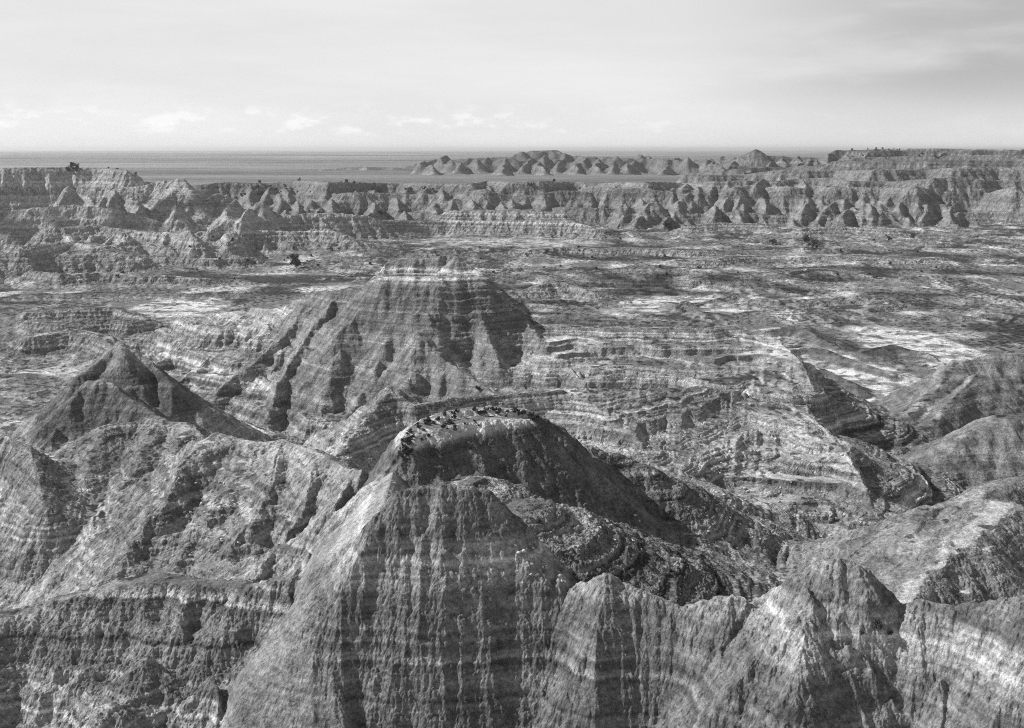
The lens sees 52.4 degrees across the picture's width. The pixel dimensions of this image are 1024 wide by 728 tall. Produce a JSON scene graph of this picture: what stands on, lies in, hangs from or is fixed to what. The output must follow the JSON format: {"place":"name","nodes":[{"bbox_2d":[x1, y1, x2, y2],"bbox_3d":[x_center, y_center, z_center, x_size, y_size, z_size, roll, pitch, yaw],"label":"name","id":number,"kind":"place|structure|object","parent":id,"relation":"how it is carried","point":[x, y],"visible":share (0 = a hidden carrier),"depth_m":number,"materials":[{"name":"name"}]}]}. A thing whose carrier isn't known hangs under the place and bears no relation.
{"place":"outdoors","nodes":[
{"label":"outdoors","id":0,"kind":"place"},
{"bbox_2d":[0,167,147,221],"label":"mesa","id":1,"kind":"structure","parent":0,"point":[26,188],"depth_m":1335.54,"materials":[{"name":"grey stone"}]},
{"bbox_2d":[15,379,176,453],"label":"pyramid hill","id":2,"kind":"structure","parent":0,"point":[86,407],"depth_m":234.42,"materials":[{"name":"grey stone"}]},
{"bbox_2d":[0,416,212,610],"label":"hillside","id":3,"kind":"structure","parent":0,"point":[48,502],"depth_m":202.32,"materials":[{"name":"grey stone"}]},
{"bbox_2d":[11,341,272,441],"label":"pyramid hill","id":4,"kind":"structure","parent":0,"point":[124,367],"depth_m":257.31,"materials":[{"name":"grey stone"}]},
{"bbox_2d":[0,572,298,727],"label":"cliff","id":5,"kind":"structure","parent":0,"point":[159,650],"depth_m":131.28,"materials":[{"name":"grey stone"}]},
{"bbox_2d":[4,432,382,609],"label":"hillside","id":6,"kind":"structure","parent":0,"point":[289,498],"depth_m":169.61,"materials":[{"name":"grey stone"}]},
{"bbox_2d":[0,178,405,283],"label":"hills","id":7,"kind":"structure","parent":0,"point":[161,224],"depth_m":1035.39,"materials":[{"name":"grey stone"}]},
{"bbox_2d":[126,302,343,444],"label":"hillside","id":8,"kind":"structure","parent":0,"point":[204,357],"depth_m":408.27,"materials":[{"name":"grey stone"}]},
{"bbox_2d":[220,472,405,727],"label":"slope","id":9,"kind":"structure","parent":0,"point":[283,679],"depth_m":121.14,"materials":[{"name":"grey stone"}]},
{"bbox_2d":[0,150,844,185],"bbox_3d":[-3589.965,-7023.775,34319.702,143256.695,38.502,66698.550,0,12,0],"label":"prairie","id":10,"kind":"structure","parent":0,"point":[194,167],"depth_m":5121.99,"materials":[{"name":"grey plant"}]},
{"bbox_2d":[303,385,571,472],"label":"pyramid hill","id":11,"kind":"structure","parent":0,"point":[363,436],"depth_m":256.26,"materials":[{"name":"grey stone"}]},
{"bbox_2d":[339,405,681,533],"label":"ridge","id":12,"kind":"structure","parent":0,"point":[545,458],"depth_m":167.07,"materials":[{"name":"grey stone"}]},
{"bbox_2d":[0,222,1023,436],"bbox_3d":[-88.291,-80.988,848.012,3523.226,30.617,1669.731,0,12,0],"label":"ground","id":13,"kind":"structure","parent":0,"point":[944,329],"depth_m":740.99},
{"bbox_2d":[289,253,301,267],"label":"tree","id":14,"kind":"object","parent":13,"relation":"on","point":[296,262],"visible":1,"depth_m":889.97,"materials":[{"name":"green plant"}]},
{"bbox_2d":[0,265,606,366],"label":"terraces","id":15,"kind":"object","parent":13,"relation":"on","point":[81,336],"visible":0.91,"depth_m":594.73,"materials":[{"name":"grey stone"}]},
{"bbox_2d":[204,255,590,431],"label":"butte","id":16,"kind":"object","parent":13,"relation":"on","point":[424,330],"visible":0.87,"depth_m":372.77,"materials":[{"name":"grey stone"}]},
{"bbox_2d":[662,219,673,230],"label":"tree","id":17,"kind":"object","parent":13,"relation":"on","point":[668,225],"visible":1,"depth_m":1291.72,"materials":[{"name":"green plant"}]},
{"bbox_2d":[399,246,1013,318],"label":"terraces","id":18,"kind":"object","parent":13,"relation":"on","point":[643,274],"visible":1,"depth_m":799.41,"materials":[{"name":"grey stone"}]},
{"bbox_2d":[769,239,777,243],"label":"tree","id":19,"kind":"object","parent":13,"relation":"on","point":[773,241],"visible":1,"depth_m":1094.98,"materials":[{"name":"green plant"}]},
{"bbox_2d":[803,235,809,242],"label":"tree","id":20,"kind":"object","parent":13,"relation":"on","point":[805,238],"visible":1,"depth_m":1073.83,"materials":[{"name":"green plant"}]},
{"bbox_2d":[807,238,818,248],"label":"tree","id":21,"kind":"object","parent":13,"relation":"on","point":[813,241],"visible":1,"depth_m":1038.24,"materials":[{"name":"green plant"}]},
{"bbox_2d":[0,0,1023,149],"label":"sky","id":22,"kind":"structure","parent":0,"point":[75,74],"materials":[{"name":"white"}]},
{"bbox_2d":[257,445,810,605],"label":"ravine","id":23,"kind":"structure","parent":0,"point":[695,561],"depth_m":155.67,"materials":[{"name":"grey stone"}]},
{"bbox_2d":[333,150,741,175],"bbox_3d":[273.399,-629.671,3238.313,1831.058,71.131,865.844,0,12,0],"label":"hills","id":24,"kind":"structure","parent":0,"point":[541,162],"depth_m":3151.80,"materials":[{"name":"grey stone"}]},
{"bbox_2d":[145,167,1023,228],"bbox_3d":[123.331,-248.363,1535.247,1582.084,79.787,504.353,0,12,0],"label":"cliff","id":25,"kind":"structure","parent":0,"point":[958,196],"depth_m":1472.93,"materials":[{"name":"grey stone"}]},
{"bbox_2d":[378,209,904,239],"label":"hills","id":26,"kind":"structure","parent":0,"point":[532,224],"depth_m":1203.24,"materials":[{"name":"grey stone"}]},
{"bbox_2d":[312,484,1023,727],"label":"cliff","id":27,"kind":"structure","parent":0,"point":[417,623],"depth_m":117.68,"materials":[{"name":"grey stone"}]},
{"bbox_2d":[873,619,882,631],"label":"shrub","id":28,"kind":"object","parent":27,"relation":"on","point":[877,623],"visible":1,"depth_m":107.31,"materials":[{"name":"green plant"}]},
{"bbox_2d":[474,308,931,457],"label":"hillside","id":29,"kind":"structure","parent":0,"point":[597,352],"depth_m":358.78,"materials":[{"name":"grey stone"}]},
{"bbox_2d":[507,386,967,539],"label":"hillside","id":30,"kind":"structure","parent":0,"point":[687,435],"depth_m":263.98,"materials":[{"name":"grey stone"}]},
{"bbox_2d":[752,324,940,412],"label":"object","id":31,"kind":"object","parent":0,"point":[816,338],"visible":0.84,"depth_m":495.96,"materials":[{"name":"grey stone"}]},
{"bbox_2d":[697,148,1023,174],"bbox_3d":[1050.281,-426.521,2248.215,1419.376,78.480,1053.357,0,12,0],"label":"cliff","id":32,"kind":"structure","parent":0,"point":[755,161],"depth_m":2146.51,"materials":[{"name":"grey stone"}]},
{"bbox_2d":[783,474,1023,605],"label":"hill","id":33,"kind":"structure","parent":0,"point":[966,546],"depth_m":161.71,"materials":[{"name":"grey stone"}]},
{"bbox_2d":[869,350,1023,440],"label":"hill","id":34,"kind":"structure","parent":0,"point":[946,399],"depth_m":386.71,"materials":[{"name":"grey stone"}]},
{"bbox_2d":[900,413,1023,487],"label":"hill","id":35,"kind":"structure","parent":0,"point":[979,452],"depth_m":298.86,"materials":[{"name":"grey stone"}]}
]}

